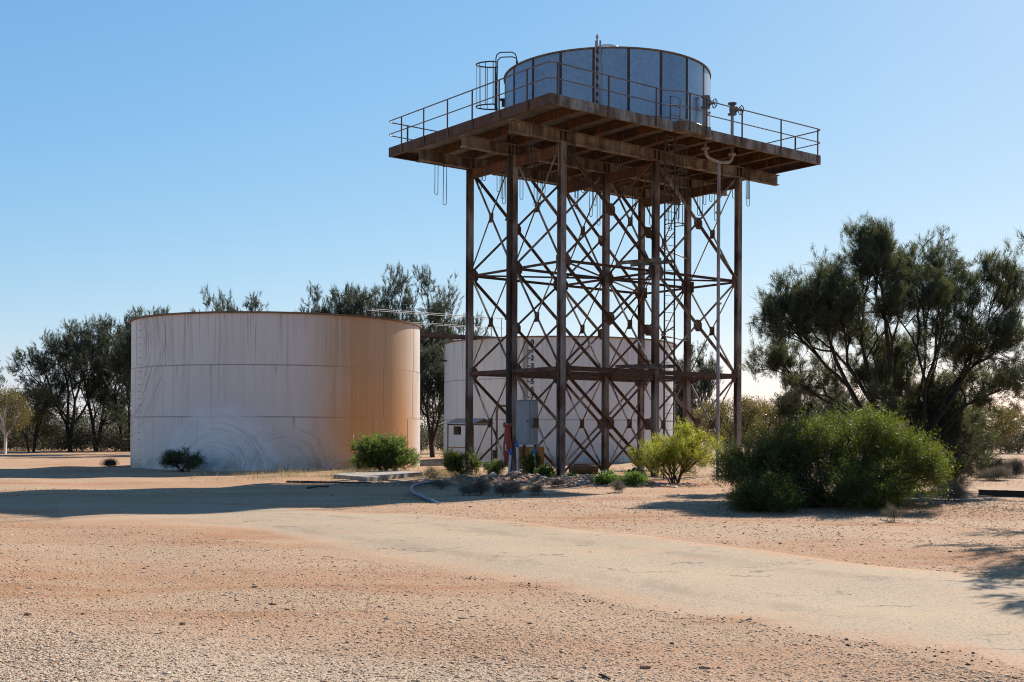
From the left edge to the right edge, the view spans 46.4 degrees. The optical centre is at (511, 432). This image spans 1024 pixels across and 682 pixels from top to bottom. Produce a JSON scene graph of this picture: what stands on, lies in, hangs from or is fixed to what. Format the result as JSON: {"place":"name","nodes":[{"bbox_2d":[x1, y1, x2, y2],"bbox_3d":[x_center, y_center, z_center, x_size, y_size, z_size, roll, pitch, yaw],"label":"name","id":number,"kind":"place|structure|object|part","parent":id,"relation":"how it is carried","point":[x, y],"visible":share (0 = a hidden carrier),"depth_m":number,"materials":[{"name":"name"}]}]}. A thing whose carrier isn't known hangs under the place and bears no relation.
{"place":"outdoors","nodes":[
{"label":"outdoors","id":0,"kind":"place"},
{"bbox_2d":[190,454,474,482],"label":"dry grass","id":1,"kind":"structure","parent":0,"point":[287,474],"depth_m":45.24,"materials":[{"name":"plant"}]},
{"bbox_2d":[0,434,1023,681],"bbox_3d":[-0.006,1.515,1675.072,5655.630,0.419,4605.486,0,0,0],"label":"ground","id":2,"kind":"structure","parent":0,"point":[82,474],"depth_m":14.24,"materials":[{"name":"brown gravel"}]},
{"bbox_2d":[0,359,7,423],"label":"sheoak tree","id":3,"kind":"object","parent":2,"relation":"on","point":[2,378],"visible":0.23,"depth_m":101.28,"materials":[{"name":"green plant"}]},
{"bbox_2d":[0,382,38,453],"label":"gum tree","id":4,"kind":"object","parent":2,"relation":"on","point":[13,399],"visible":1,"depth_m":83.67,"materials":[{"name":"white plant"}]},
{"bbox_2d":[0,382,61,451],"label":"gum tree","id":5,"kind":"object","parent":2,"relation":"on","point":[40,395],"visible":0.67,"depth_m":89.63,"materials":[{"name":"green plant"}]},
{"bbox_2d":[4,317,115,451],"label":"sheoak tree","id":6,"kind":"object","parent":2,"relation":"on","point":[43,368],"visible":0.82,"depth_m":92.42,"materials":[{"name":"green plant"}]},
{"bbox_2d":[0,421,129,451],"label":"edge scrub","id":7,"kind":"object","parent":2,"relation":"on","point":[116,444],"visible":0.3,"depth_m":94.60,"materials":[{"name":"green plant"}]},
{"bbox_2d":[58,311,130,451],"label":"sheoak tree","id":8,"kind":"object","parent":2,"relation":"on","point":[114,418],"visible":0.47,"depth_m":93.97,"materials":[{"name":"green plant"}]},
{"bbox_2d":[98,455,120,466],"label":"dry shrub","id":9,"kind":"object","parent":2,"relation":"on","point":[109,462],"visible":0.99,"depth_m":55.79,"materials":[{"name":"brown plant"}]},
{"bbox_2d":[90,319,130,450],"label":"sheoak tree","id":10,"kind":"object","parent":2,"relation":"on","point":[108,401],"visible":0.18,"depth_m":95.93,"materials":[{"name":"green plant"}]},
{"bbox_2d":[100,304,170,403],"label":"sheoak tree","id":11,"kind":"object","parent":2,"relation":"on","point":[124,351],"visible":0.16,"depth_m":87.30,"materials":[{"name":"green plant"}]},
{"bbox_2d":[156,445,207,471],"bbox_3d":[-13.510,1.157,49.360,2.118,1.313,1.913,0,0,0],"label":"bush","id":12,"kind":"object","parent":2,"relation":"on","point":[171,458],"visible":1,"depth_m":49.06,"materials":[{"name":"green plant"}]},
{"bbox_2d":[190,284,269,311],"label":"sheoak tree","id":13,"kind":"object","parent":2,"relation":"on","point":[255,303],"visible":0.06,"depth_m":85.74,"materials":[{"name":"green plant"}]},
{"bbox_2d":[129,311,421,470],"bbox_3d":[-11.113,-1.769,56.900,13.600,7.200,13.600,0,0,0],"label":"water tank","id":14,"kind":"object","parent":2,"relation":"on","point":[242,390],"visible":0.94,"depth_m":50.84,"materials":[{"name":"metal"}]},
{"bbox_2d":[367,309,503,339],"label":"walkway","id":15,"kind":"structure","parent":14,"relation":"on","point":[433,334],"depth_m":65.15,"materials":[{"name":"metal"}]},
{"bbox_2d":[306,486,328,488],"bbox_3d":[-5.664,1.594,34.845,0.067,0.072,1.062,0,0,26],"label":"stick","id":16,"kind":"object","parent":2,"relation":"on","point":[315,487],"visible":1,"depth_m":34.66,"materials":[{"name":"wood"}]},
{"bbox_2d":[293,280,361,314],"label":"sheoak tree","id":17,"kind":"object","parent":2,"relation":"on","point":[330,304],"visible":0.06,"depth_m":83.87,"materials":[{"name":"green plant"}]},
{"bbox_2d":[286,481,369,482],"bbox_3d":[-5.965,1.647,38.788,2.946,0.100,0.180,0,0,17],"label":"kerb stone","id":18,"kind":"object","parent":2,"relation":"on","point":[323,482],"visible":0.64,"depth_m":38.74,"materials":[{"name":"concrete"}]},
{"bbox_2d":[320,282,409,319],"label":"sheoak tree","id":19,"kind":"object","parent":2,"relation":"on","point":[363,299],"visible":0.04,"depth_m":85.65,"materials":[{"name":"green plant"}]},
{"bbox_2d":[334,470,422,481],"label":"concrete slab","id":20,"kind":"structure","parent":2,"relation":"on","point":[372,476],"depth_m":42.69,"materials":[{"name":"grey concrete"}]},
{"bbox_2d":[345,431,420,471],"bbox_3d":[-5.045,0.828,47.384,3.060,1.911,2.503,0,0,0],"label":"bush","id":21,"kind":"object","parent":2,"relation":"on","point":[392,454],"visible":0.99,"depth_m":47.04,"materials":[{"name":"green plant"}]},
{"bbox_2d":[359,259,465,407],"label":"sheoak tree","id":22,"kind":"object","parent":2,"relation":"on","point":[435,307],"visible":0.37,"depth_m":82.56,"materials":[{"name":"green plant"}]},
{"bbox_2d":[409,481,440,503],"bbox_3d":[-2.352,1.615,32.297,0.837,0.278,9.014,0,0,-4],"label":"hose","id":23,"kind":"object","parent":2,"relation":"on","point":[419,495],"visible":0.82,"depth_m":30.47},
{"bbox_2d":[423,460,440,479],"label":"dry shrub","id":24,"kind":"object","parent":2,"relation":"on","point":[430,471],"visible":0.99,"depth_m":40.81,"materials":[{"name":"plant"}]},
{"bbox_2d":[420,343,444,456],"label":"sheoak tree","id":25,"kind":"object","parent":2,"relation":"on","point":[432,388],"visible":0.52,"depth_m":77.52,"materials":[{"name":"green plant"}]},
{"bbox_2d":[427,475,452,489],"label":"dry shrub","id":26,"kind":"object","parent":2,"relation":"on","point":[439,483],"visible":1,"depth_m":34.85,"materials":[{"name":"plant"}]},
{"bbox_2d":[431,311,487,419],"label":"sheoak tree","id":27,"kind":"object","parent":2,"relation":"on","point":[475,323],"visible":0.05,"depth_m":95.74,"materials":[{"name":"green plant"}]},
{"bbox_2d":[439,443,485,476],"bbox_3d":[-1.784,1.101,44.071,1.812,1.398,1.392,0,0,0],"label":"bush","id":28,"kind":"object","parent":2,"relation":"on","point":[453,463],"visible":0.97,"depth_m":43.88,"materials":[{"name":"green plant"}]},
{"bbox_2d":[454,480,479,495],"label":"dry shrub","id":29,"kind":"object","parent":2,"relation":"on","point":[464,489],"visible":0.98,"depth_m":31.28,"materials":[{"name":"plant"}]},
{"bbox_2d":[446,418,493,461],"bbox_3d":[-2.238,0.490,63.474,1.800,2.454,2.007,0,0,32],"label":"pump shelter","id":30,"kind":"object","parent":2,"relation":"on","point":[476,421],"visible":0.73,"depth_m":63.32,"materials":[{"name":"metal"}]},
{"bbox_2d":[466,475,493,494],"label":"dry shrub","id":31,"kind":"object","parent":2,"relation":"on","point":[481,484],"visible":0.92,"depth_m":31.85,"materials":[{"name":"plant"}]},
{"bbox_2d":[481,458,506,475],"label":"bush","id":32,"kind":"object","parent":2,"relation":"on","point":[498,465],"visible":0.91,"depth_m":44.15,"materials":[{"name":"green plant"}]},
{"bbox_2d":[492,405,505,462],"bbox_3d":[-0.043,0.182,61.145,0.663,3.187,2.510,0,0,-39],"label":"water pipe","id":33,"kind":"object","parent":2,"relation":"on","point":[495,454],"visible":0.66,"depth_m":61.94,"materials":[{"name":"grey metal"}]},
{"bbox_2d":[490,477,527,496],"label":"dry shrub","id":34,"kind":"object","parent":2,"relation":"on","point":[510,488],"visible":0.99,"depth_m":31.14,"materials":[{"name":"plant"}]},
{"bbox_2d":[508,448,512,472],"bbox_3d":[-0.082,1.156,43.200,0.221,1.152,0.170,0,0,0],"label":"conduit pipe","id":35,"kind":"object","parent":2,"relation":"on","point":[510,453],"visible":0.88,"depth_m":43.16,"materials":[{"name":"plastic"}]},
{"bbox_2d":[1,391,1023,443],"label":"wood","id":36,"kind":"object","parent":2,"relation":"on","point":[86,419],"visible":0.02,"depth_m":165.76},
{"bbox_2d":[1,417,1023,453],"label":"scrub","id":37,"kind":"object","parent":2,"relation":"on","point":[1010,446],"visible":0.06,"depth_m":102.11,"materials":[{"name":"green plant"}]},
{"bbox_2d":[515,440,518,471],"bbox_3d":[0.179,1.011,43.400,0.164,1.433,0.164,0,0,-45],"label":"conduit pipe","id":38,"kind":"object","parent":2,"relation":"on","point":[517,451],"visible":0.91,"depth_m":43.35,"materials":[{"name":"plastic"}]},
{"bbox_2d":[518,447,543,473],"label":"bush","id":39,"kind":"object","parent":2,"relation":"on","point":[528,461],"visible":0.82,"depth_m":43.15,"materials":[{"name":"green plant"}]},
{"bbox_2d":[518,446,543,473],"bbox_3d":[0.719,1.129,48.032,1.150,1.100,0.115,0,0,-6],"label":"board","id":40,"kind":"object","parent":2,"relation":"on","point":[541,450],"visible":0.32,"depth_m":47.97,"materials":[{"name":"brown wood"}]},
{"bbox_2d":[343,471,724,488],"bbox_3d":[0.699,1.502,38.073,12.441,0.536,4.748,0,0,0],"label":"rubble","id":41,"kind":"object","parent":2,"relation":"on","point":[581,482],"visible":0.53,"depth_m":37.89,"materials":[{"name":"grey stone"}]},
{"bbox_2d":[532,447,535,469],"bbox_3d":[0.794,1.128,43.200,0.164,1.203,0.164,0,0,-45],"label":"conduit pipe","id":42,"kind":"object","parent":2,"relation":"on","point":[533,452],"visible":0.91,"depth_m":43.15,"materials":[{"name":"blue plastic"}]},
{"bbox_2d":[524,479,544,494],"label":"dry shrub","id":43,"kind":"object","parent":2,"relation":"on","point":[533,488],"visible":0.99,"depth_m":32.48,"materials":[{"name":"plant"}]},
{"bbox_2d":[533,463,556,476],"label":"weed","id":44,"kind":"object","parent":2,"relation":"on","point":[547,471],"visible":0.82,"depth_m":41.87,"materials":[{"name":"green plant"}]},
{"bbox_2d":[549,476,563,486],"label":"dry shrub","id":45,"kind":"object","parent":2,"relation":"on","point":[558,482],"visible":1,"depth_m":36.27,"materials":[{"name":"plant"}]},
{"bbox_2d":[439,336,676,462],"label":"water tank","id":46,"kind":"object","parent":2,"relation":"on","point":[454,379],"visible":0.53,"depth_m":66.62,"materials":[{"name":"metal"}]},
{"bbox_2d":[416,462,715,481],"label":"dry grass","id":47,"kind":"structure","parent":2,"relation":"on","point":[657,478],"depth_m":43.47,"materials":[{"name":"plant"}]},
{"bbox_2d":[566,472,578,475],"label":"weed","id":48,"kind":"object","parent":2,"relation":"on","point":[571,474],"visible":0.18,"depth_m":39.60,"materials":[{"name":"green plant"}]},
{"bbox_2d":[569,464,598,474],"bbox_3d":[2.634,1.370,44.066,0.966,0.425,0.741,0,0,-14],"label":"trough","id":49,"kind":"object","parent":2,"relation":"on","point":[583,469],"visible":0.84,"depth_m":43.79,"materials":[{"name":"metal"}]},
{"bbox_2d":[598,673,610,679],"bbox_3d":[0.640,1.678,8.218,0.022,0.019,0.164,0,0,-24],"label":"stick","id":50,"kind":"object","parent":2,"relation":"on","point":[603,675],"visible":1,"depth_m":8.21,"materials":[{"name":"wood"}]},
{"bbox_2d":[389,61,820,478],"bbox_3d":[3.858,-5.438,47.286,14.344,14.560,10.253,0,0,-38],"label":"water tower stand","id":51,"kind":"object","parent":2,"relation":"on","point":[565,145],"visible":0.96,"depth_m":45.78,"materials":[{"name":"metal"}]},
{"bbox_2d":[515,400,537,473],"bbox_3d":[0.545,0.236,43.994,0.460,2.844,0.840,0,0,-38],"label":"control cabinet","id":52,"kind":"object","parent":51,"relation":"attached to","point":[526,415],"visible":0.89,"depth_m":43.76,"materials":[{"name":"grey metal"}]},
{"bbox_3d":[0.392,-0.352,43.872,0.014,1.560,0.760,0,0,-38],"label":"door","id":53,"kind":"part","parent":52,"relation":"part of","materials":[{"name":"grey paint"}]},
{"bbox_2d":[476,34,710,126],"bbox_3d":[3.764,-13.232,47.566,8.218,4.193,8.218,0,0,-42],"label":"water tank","id":54,"kind":"object","parent":51,"relation":"on","point":[665,69],"visible":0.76,"depth_m":43.91,"materials":[{"name":"metal"}]},
{"bbox_2d":[590,467,619,484],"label":"weed","id":55,"kind":"object","parent":2,"relation":"on","point":[607,477],"visible":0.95,"depth_m":37.31,"materials":[{"name":"green plant"}]},
{"bbox_2d":[610,478,625,492],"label":"dry shrub","id":56,"kind":"object","parent":2,"relation":"on","point":[618,486],"visible":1,"depth_m":33.51,"materials":[{"name":"beige plant"}]},
{"bbox_2d":[601,470,648,471],"bbox_3d":[4.481,1.534,46.923,1.998,0.050,0.090,0,0,-6],"label":"plank","id":57,"kind":"object","parent":2,"relation":"on","point":[615,471],"visible":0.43,"depth_m":46.86,"materials":[{"name":"beige wood"}]},
{"bbox_2d":[616,467,650,485],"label":"weed","id":58,"kind":"object","parent":2,"relation":"on","point":[633,479],"visible":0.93,"depth_m":37.10,"materials":[{"name":"green plant"}]},
{"bbox_2d":[627,468,646,477],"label":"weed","id":59,"kind":"object","parent":2,"relation":"on","point":[640,470],"visible":0.27,"depth_m":42.44,"materials":[{"name":"plant"}]},
{"bbox_2d":[251,472,1023,528],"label":"leaf litter","id":60,"kind":"object","parent":2,"relation":"on","point":[839,512],"visible":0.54,"depth_m":26.24,"materials":[{"name":"brown plant"}]},
{"bbox_2d":[639,664,651,668],"bbox_3d":[0.964,1.693,8.630,0.092,0.031,0.061,0,0,-16],"label":"stone","id":61,"kind":"object","parent":2,"relation":"on","point":[645,666],"visible":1,"depth_m":8.61,"materials":[{"name":"brown stone"}]},
{"bbox_2d":[619,416,725,482],"bbox_3d":[5.427,0.613,39.842,3.516,2.417,2.377,0,0,-18],"label":"bush","id":62,"kind":"object","parent":2,"relation":"on","point":[667,453],"visible":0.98,"depth_m":39.72,"materials":[{"name":"green plant"}]},
{"bbox_2d":[675,358,700,434],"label":"sheoak tree","id":63,"kind":"object","parent":2,"relation":"on","point":[682,387],"visible":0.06,"depth_m":94.56,"materials":[{"name":"green plant"}]},
{"bbox_2d":[675,340,728,446],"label":"sheoak tree","id":64,"kind":"object","parent":2,"relation":"on","point":[709,386],"visible":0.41,"depth_m":91.59,"materials":[{"name":"green plant"}]},
{"bbox_2d":[699,665,710,668],"bbox_3d":[1.398,1.703,8.655,0.093,0.024,0.054,0,0,5],"label":"stone","id":65,"kind":"object","parent":2,"relation":"on","point":[704,667],"visible":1,"depth_m":8.63,"materials":[{"name":"stone"}]},
{"bbox_2d":[691,397,728,450],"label":"gum tree","id":66,"kind":"object","parent":2,"relation":"on","point":[704,403],"visible":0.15,"depth_m":85.59,"materials":[{"name":"green plant"}]},
{"bbox_2d":[692,391,772,454],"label":"gum tree","id":67,"kind":"object","parent":2,"relation":"on","point":[753,408],"visible":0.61,"depth_m":79.30,"materials":[{"name":"green plant"}]},
{"bbox_2d":[465,575,1022,677],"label":"bitumen crumbs","id":68,"kind":"object","parent":2,"relation":"on","point":[847,644],"visible":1,"depth_m":9.92,"materials":[{"name":"black asphalt"}]},
{"bbox_2d":[742,396,799,441],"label":"gum tree","id":69,"kind":"object","parent":2,"relation":"on","point":[773,415],"visible":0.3,"depth_m":83.48,"materials":[{"name":"green plant"}]},
{"bbox_2d":[771,378,825,440],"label":"sheoak tree","id":70,"kind":"object","parent":2,"relation":"on","point":[807,413],"visible":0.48,"depth_m":81.70,"materials":[{"name":"green plant"}]},
{"bbox_2d":[704,398,960,513],"bbox_3d":[6.981,0.617,26.142,5.447,2.795,3.972,0,0,0],"label":"bush","id":71,"kind":"object","parent":2,"relation":"on","point":[865,473],"visible":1,"depth_m":25.86,"materials":[{"name":"green plant"}]},
{"bbox_2d":[813,387,866,433],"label":"sheoak tree","id":72,"kind":"object","parent":2,"relation":"on","point":[844,399],"visible":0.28,"depth_m":86.95,"materials":[{"name":"green plant"}]},
{"bbox_2d":[737,210,1023,490],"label":"sheoak tree","id":73,"kind":"object","parent":2,"relation":"on","point":[823,305],"visible":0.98,"depth_m":34.06,"materials":[{"name":"green plant"}]},
{"bbox_2d":[880,501,904,521],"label":"dry shrub","id":74,"kind":"object","parent":2,"relation":"on","point":[894,512],"visible":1,"depth_m":22.75,"materials":[{"name":"brown plant"}]},
{"bbox_2d":[924,479,967,501],"bbox_3d":[10.210,1.350,27.809,1.131,0.728,1.293,0,0,0],"label":"dry shrub","id":75,"kind":"object","parent":2,"relation":"on","point":[957,491],"visible":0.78,"depth_m":27.66,"materials":[{"name":"brown plant"}]},
{"bbox_2d":[933,443,979,492],"bbox_3d":[12.594,0.981,34.248,1.825,1.856,1.792,0,0,0],"label":"dry shrub","id":76,"kind":"object","parent":2,"relation":"on","point":[961,477],"visible":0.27,"depth_m":34.15,"materials":[{"name":"plant"}]},
{"bbox_2d":[970,462,1014,480],"bbox_3d":[17.627,1.473,43.807,1.889,0.885,1.755,0,0,0],"label":"dry shrub","id":77,"kind":"object","parent":2,"relation":"on","point":[1001,472],"visible":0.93,"depth_m":43.66,"materials":[{"name":"brown plant"}]},
{"bbox_2d":[978,452,1006,473],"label":"dry shrub","id":78,"kind":"object","parent":2,"relation":"on","point":[994,462],"visible":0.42,"depth_m":46.66,"materials":[{"name":"brown plant"}]},
{"bbox_2d":[968,402,1023,456],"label":"gum tree","id":79,"kind":"object","parent":2,"relation":"on","point":[1011,427],"visible":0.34,"depth_m":81.60,"materials":[{"name":"green plant"}]},
{"bbox_2d":[978,489,1023,496],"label":"steel beam","id":80,"kind":"structure","parent":2,"relation":"on","point":[1011,493],"depth_m":31.61,"materials":[{"name":"metal"}]},
{"bbox_2d":[991,400,1023,452],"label":"sheoak tree","id":81,"kind":"object","parent":2,"relation":"on","point":[1015,405],"visible":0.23,"depth_m":104.89,"materials":[{"name":"green plant"}]},
{"bbox_2d":[1001,454,1023,477],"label":"dry shrub","id":82,"kind":"object","parent":2,"relation":"on","point":[1016,466],"visible":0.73,"depth_m":46.26,"materials":[{"name":"beige plant"}]},
{"bbox_2d":[1014,226,1023,243],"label":"sheoak tree","id":83,"kind":"object","parent":2,"relation":"on","point":[1021,235],"visible":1,"depth_m":24.89,"materials":[{"name":"green plant"}]},
{"bbox_2d":[1015,357,1023,416],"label":"sheoak tree","id":84,"kind":"object","parent":2,"relation":"on","point":[1019,373],"visible":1,"depth_m":17.67,"materials":[{"name":"green plant"}]},
{"bbox_2d":[0,0,1023,431],"label":"sky","id":85,"kind":"structure","parent":0,"point":[153,152],"materials":[{"name":"blue"}]},
{"bbox_2d":[57,500,1023,668],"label":"road","id":86,"kind":"structure","parent":0,"point":[952,611],"depth_m":14.23,"materials":[{"name":"beige concrete"}]},
{"bbox_2d":[958,460,1021,486],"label":"dry grass","id":87,"kind":"structure","parent":0,"point":[994,480],"depth_m":40.64,"materials":[{"name":"beige plant"}]}
]}

